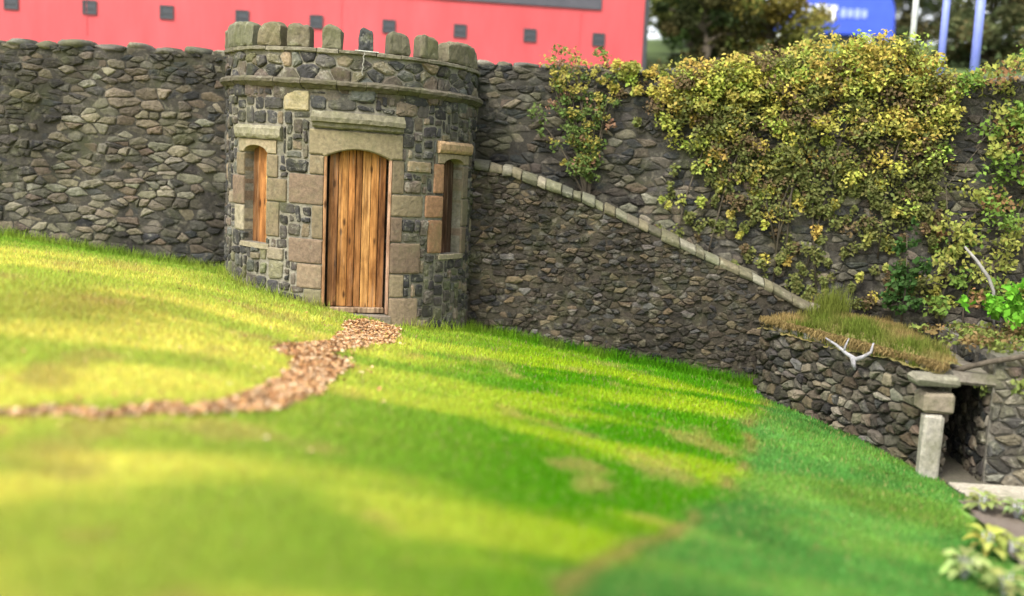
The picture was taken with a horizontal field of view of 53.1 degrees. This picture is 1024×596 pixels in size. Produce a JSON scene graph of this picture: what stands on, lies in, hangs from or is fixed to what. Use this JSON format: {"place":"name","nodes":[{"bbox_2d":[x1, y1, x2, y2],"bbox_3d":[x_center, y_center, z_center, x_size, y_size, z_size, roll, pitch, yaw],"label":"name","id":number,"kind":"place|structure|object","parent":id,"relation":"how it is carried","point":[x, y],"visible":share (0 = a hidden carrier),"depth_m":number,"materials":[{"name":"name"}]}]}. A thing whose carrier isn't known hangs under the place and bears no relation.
{"place":"outdoors","nodes":[
{"label":"outdoors","id":0,"kind":"place"},
{"bbox_2d":[0,270,429,451],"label":"path","id":1,"kind":"structure","parent":0,"point":[191,409],"depth_m":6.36,"materials":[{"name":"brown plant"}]},
{"bbox_2d":[0,234,1023,595],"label":"lawn","id":2,"kind":"structure","parent":0,"point":[952,468],"depth_m":6.97,"materials":[{"name":"green plant"}]},
{"bbox_2d":[220,21,482,328],"bbox_3d":[-2.146,-1.250,13.100,3.414,4.245,2.266,3,7,0],"label":"stone turret","id":3,"kind":"object","parent":2,"relation":"on","point":[301,112],"visible":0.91,"depth_m":12.27,"materials":[{"name":"stone"}]},
{"bbox_2d":[321,150,391,314],"bbox_3d":[-1.859,-0.840,12.257,0.793,2.071,0.155,1,7,-12],"label":"door","id":4,"kind":"structure","parent":3,"relation":"in","point":[344,214],"depth_m":12.27,"materials":[{"name":"brown wood"}]},
{"bbox_2d":[0,225,757,388],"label":"grass tufts","id":5,"kind":"object","parent":2,"relation":"on","point":[536,339],"visible":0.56,"depth_m":13.51,"materials":[{"name":"green plant"}]},
{"bbox_2d":[0,38,1023,340],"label":"retaining wall","id":6,"kind":"structure","parent":2,"relation":"on","point":[110,144],"depth_m":13.84,"materials":[{"name":"stone"}]},
{"bbox_2d":[527,44,621,193],"bbox_3d":[0.826,-2.316,13.781,1.274,2.172,0.701,3,7,0],"label":"climbing shrub","id":7,"kind":"object","parent":6,"relation":"attached to","point":[584,158],"visible":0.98,"depth_m":13.60,"materials":[{"name":"green plant"}]},
{"bbox_2d":[607,29,976,319],"bbox_3d":[3.453,-1.667,13.384,4.542,3.624,0.952,4,7,12],"label":"ivy","id":8,"kind":"object","parent":6,"relation":"attached to","point":[866,59],"visible":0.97,"depth_m":13.13,"materials":[{"name":"green plant"}]},
{"bbox_2d":[920,45,1023,341],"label":"ivy","id":9,"kind":"object","parent":6,"relation":"attached to","point":[977,194],"visible":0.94,"depth_m":12.73,"materials":[{"name":"green plant"}]},
{"bbox_2d":[964,246,994,329],"bbox_3d":[5.561,-0.103,12.183,0.444,1.010,0.068,4,8,14],"label":"broken branch","id":10,"kind":"object","parent":9,"relation":"on","point":[983,270],"visible":0.77,"depth_m":12.14,"materials":[{"name":"grey wood"}]},
{"bbox_2d":[466,159,819,380],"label":"sloping wall","id":11,"kind":"structure","parent":2,"relation":"on","point":[547,257],"depth_m":13.49,"materials":[{"name":"stone"}]},
{"bbox_2d":[753,306,961,479],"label":"wall","id":12,"kind":"structure","parent":2,"relation":"on","point":[892,395],"depth_m":11.31,"materials":[{"name":"stone"}]},
{"bbox_2d":[809,283,853,319],"bbox_3d":[3.979,0.034,12.811,0.581,0.520,0.676,3,7,0],"label":"grass tussock","id":13,"kind":"object","parent":12,"relation":"on","point":[835,302],"depth_m":12.77,"materials":[{"name":"green plant"}]},
{"bbox_2d":[825,338,873,369],"bbox_3d":[3.645,0.600,11.176,0.543,0.327,0.163,8,9,37],"label":"forked root","id":14,"kind":"object","parent":12,"relation":"on","point":[853,359],"visible":1,"depth_m":11.07,"materials":[{"name":"white wood"}]},
{"bbox_2d":[878,215,931,323],"bbox_3d":[4.979,-0.341,12.954,0.610,1.434,0.519,7,9,31],"label":"shrub","id":15,"kind":"object","parent":12,"relation":"on","point":[901,284],"visible":0.99,"depth_m":12.87,"materials":[{"name":"green plant"}]},
{"bbox_2d":[939,545,993,579],"bbox_3d":[3.091,1.804,6.963,0.352,0.220,0.386,6,8,22],"label":"hosta","id":16,"kind":"object","parent":2,"relation":"on","point":[966,567],"visible":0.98,"depth_m":6.91,"materials":[{"name":"green plant"}]},
{"bbox_2d":[937,327,1023,486],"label":"stone pier","id":17,"kind":"structure","parent":2,"relation":"on","point":[984,443],"depth_m":10.29,"materials":[{"name":"grey stone"}]},
{"bbox_2d":[909,320,1023,353],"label":"shrub","id":18,"kind":"object","parent":17,"relation":"on","point":[982,337],"visible":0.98,"depth_m":11.09,"materials":[{"name":"green plant"}]},
{"bbox_2d":[954,354,1023,370],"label":"fallen branch","id":19,"kind":"object","parent":17,"relation":"on","point":[989,362],"visible":1,"depth_m":10.12,"materials":[{"name":"wood"}]},
{"bbox_2d":[955,278,1023,332],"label":"shrub","id":20,"kind":"object","parent":17,"relation":"on","point":[1010,308],"visible":1,"depth_m":11.15,"materials":[{"name":"green plant"}]},
{"bbox_2d":[973,376,1023,399],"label":"shrub","id":21,"kind":"object","parent":17,"relation":"on","point":[1012,382],"visible":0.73,"depth_m":10.14,"materials":[{"name":"green plant"}]},
{"bbox_2d":[948,482,1023,502],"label":"paving","id":22,"kind":"structure","parent":2,"relation":"on","point":[1013,492],"depth_m":9.90,"materials":[{"name":"stone"}]},
{"bbox_2d":[962,524,1010,559],"bbox_3d":[3.586,1.836,7.753,0.327,0.204,0.369,6,8,27],"label":"hosta","id":23,"kind":"object","parent":2,"relation":"on","point":[988,546],"visible":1,"depth_m":7.74,"materials":[{"name":"yellow plant"}]},
{"bbox_2d":[959,496,1023,564],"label":"flower bed soil","id":24,"kind":"structure","parent":2,"relation":"on","point":[1010,523],"depth_m":8.83,"materials":[{"name":"brown soil"}]},
{"bbox_2d":[961,487,1004,510],"bbox_3d":[4.141,1.796,9.020,0.341,0.214,0.330,10,10,43],"label":"hosta","id":25,"kind":"object","parent":24,"relation":"on","point":[984,505],"visible":0.91,"depth_m":9.01,"materials":[{"name":"green plant"}]},
{"bbox_2d":[996,533,1023,560],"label":"hosta","id":26,"kind":"object","parent":24,"relation":"on","point":[1014,548],"visible":0.83,"depth_m":7.78,"materials":[{"name":"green plant"}]},
{"bbox_2d":[999,497,1023,520],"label":"hosta","id":27,"kind":"object","parent":24,"relation":"on","point":[1017,512],"visible":0.92,"depth_m":8.96,"materials":[{"name":"green plant"}]},
{"bbox_2d":[976,564,1023,595],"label":"hosta","id":28,"kind":"object","parent":2,"relation":"on","point":[995,576],"visible":0.99,"depth_m":6.76,"materials":[{"name":"green plant"}]},
{"bbox_2d":[648,0,1012,44],"label":"sky","id":29,"kind":"structure","parent":0,"point":[650,36],"materials":[{"name":"white"}]},
{"bbox_2d":[646,39,1023,77],"bbox_3d":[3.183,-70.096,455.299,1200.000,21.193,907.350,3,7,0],"label":"ground","id":30,"kind":"structure","parent":0,"point":[657,49],"depth_m":27.74,"materials":[{"name":"green plant"}]},
{"bbox_2d":[0,0,649,69],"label":"red shed","id":31,"kind":"structure","parent":30,"relation":"on","point":[514,31],"depth_m":20.32,"materials":[{"name":"paint"}]},
{"bbox_2d":[3,0,18,9],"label":"window","id":32,"kind":"structure","parent":31,"relation":"in","point":[7,4],"depth_m":19.38,"materials":[{"name":"grey glass"}]},
{"bbox_2d":[82,0,96,14],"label":"window","id":33,"kind":"structure","parent":31,"relation":"in","point":[91,8],"depth_m":19.57,"materials":[{"name":"grey glass"}]},
{"bbox_2d":[159,5,173,19],"bbox_3d":[-6.661,-5.511,19.765,0.260,0.260,0.030,2,7,-8],"label":"window","id":34,"kind":"structure","parent":31,"relation":"in","point":[165,11],"depth_m":19.76,"materials":[{"name":"grey glass"}]},
{"bbox_2d":[235,10,248,21],"bbox_3d":[-5.256,-5.473,19.961,0.260,0.260,0.030,2,7,-8],"label":"window","id":35,"kind":"structure","parent":31,"relation":"in","point":[240,15],"depth_m":19.95,"materials":[{"name":"grey glass"}]},
{"bbox_2d":[309,14,322,28],"bbox_3d":[-3.852,-5.434,20.157,0.260,0.260,0.030,2,7,-8],"label":"window","id":36,"kind":"structure","parent":31,"relation":"in","point":[315,21],"depth_m":20.15,"materials":[{"name":"grey glass"}]},
{"bbox_2d":[382,19,395,32],"bbox_3d":[-2.446,-5.395,20.353,0.260,0.260,0.030,2,7,-8],"label":"window","id":37,"kind":"structure","parent":31,"relation":"in","point":[388,26],"depth_m":20.35,"materials":[{"name":"grey glass"}]},
{"bbox_2d":[453,24,466,37],"bbox_3d":[-1.042,-5.357,20.549,0.260,0.260,0.030,2,7,-8],"label":"window","id":38,"kind":"structure","parent":31,"relation":"in","point":[460,30],"depth_m":20.55,"materials":[{"name":"grey glass"}]},
{"bbox_2d":[523,28,536,41],"bbox_3d":[0.363,-5.318,20.745,0.260,0.260,0.030,2,7,-8],"label":"window","id":39,"kind":"structure","parent":31,"relation":"in","point":[529,35],"depth_m":20.74,"materials":[{"name":"grey glass"}]},
{"bbox_2d":[592,33,604,46],"bbox_3d":[1.768,-5.279,20.941,0.260,0.260,0.030,2,7,-8],"label":"window","id":40,"kind":"structure","parent":31,"relation":"in","point":[598,39],"depth_m":20.94,"materials":[{"name":"grey glass"}]},
{"bbox_2d":[649,0,724,47],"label":"broadleaf tree","id":41,"kind":"object","parent":30,"relation":"on","point":[690,44],"visible":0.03,"depth_m":30.18,"materials":[{"name":"green plant"}]},
{"bbox_2d":[649,0,765,71],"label":"broadleaf tree","id":42,"kind":"object","parent":30,"relation":"on","point":[707,46],"visible":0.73,"depth_m":21.19,"materials":[{"name":"green plant"}]},
{"bbox_2d":[648,0,780,51],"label":"broadleaf tree","id":43,"kind":"object","parent":30,"relation":"on","point":[687,33],"visible":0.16,"depth_m":26.24,"materials":[{"name":"green plant"}]},
{"bbox_2d":[688,0,840,66],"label":"broadleaf tree","id":44,"kind":"object","parent":30,"relation":"on","point":[776,13],"visible":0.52,"depth_m":21.44,"materials":[{"name":"green plant"}]},
{"bbox_2d":[762,0,894,43],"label":"sign","id":45,"kind":"object","parent":30,"relation":"on","point":[876,16],"visible":0.23,"depth_m":35.00,"materials":[{"name":"blue paint"}]},
{"bbox_2d":[907,0,918,75],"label":"metal post","id":46,"kind":"object","parent":30,"relation":"on","point":[915,8],"depth_m":17.07,"materials":[{"name":"metal"}]},
{"bbox_2d":[893,0,967,43],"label":"broadleaf tree","id":47,"kind":"object","parent":30,"relation":"on","point":[902,24],"visible":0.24,"depth_m":37.56,"materials":[{"name":"green plant"}]},
{"bbox_2d":[936,0,950,74],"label":"metal post","id":48,"kind":"object","parent":30,"relation":"on","point":[944,26],"visible":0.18,"depth_m":16.89,"materials":[{"name":"metal"}]},
{"bbox_2d":[910,0,1023,45],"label":"broadleaf tree","id":49,"kind":"object","parent":30,"relation":"on","point":[929,6],"visible":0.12,"depth_m":37.38,"materials":[{"name":"green plant"}]},
{"bbox_2d":[916,0,1023,68],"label":"broadleaf tree","id":50,"kind":"object","parent":30,"relation":"on","point":[1010,13],"visible":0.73,"depth_m":23.32,"materials":[{"name":"green plant"}]},
{"bbox_2d":[969,0,985,73],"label":"metal post","id":51,"kind":"object","parent":30,"relation":"on","point":[977,33],"visible":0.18,"depth_m":16.79,"materials":[{"name":"metal"}]}
]}

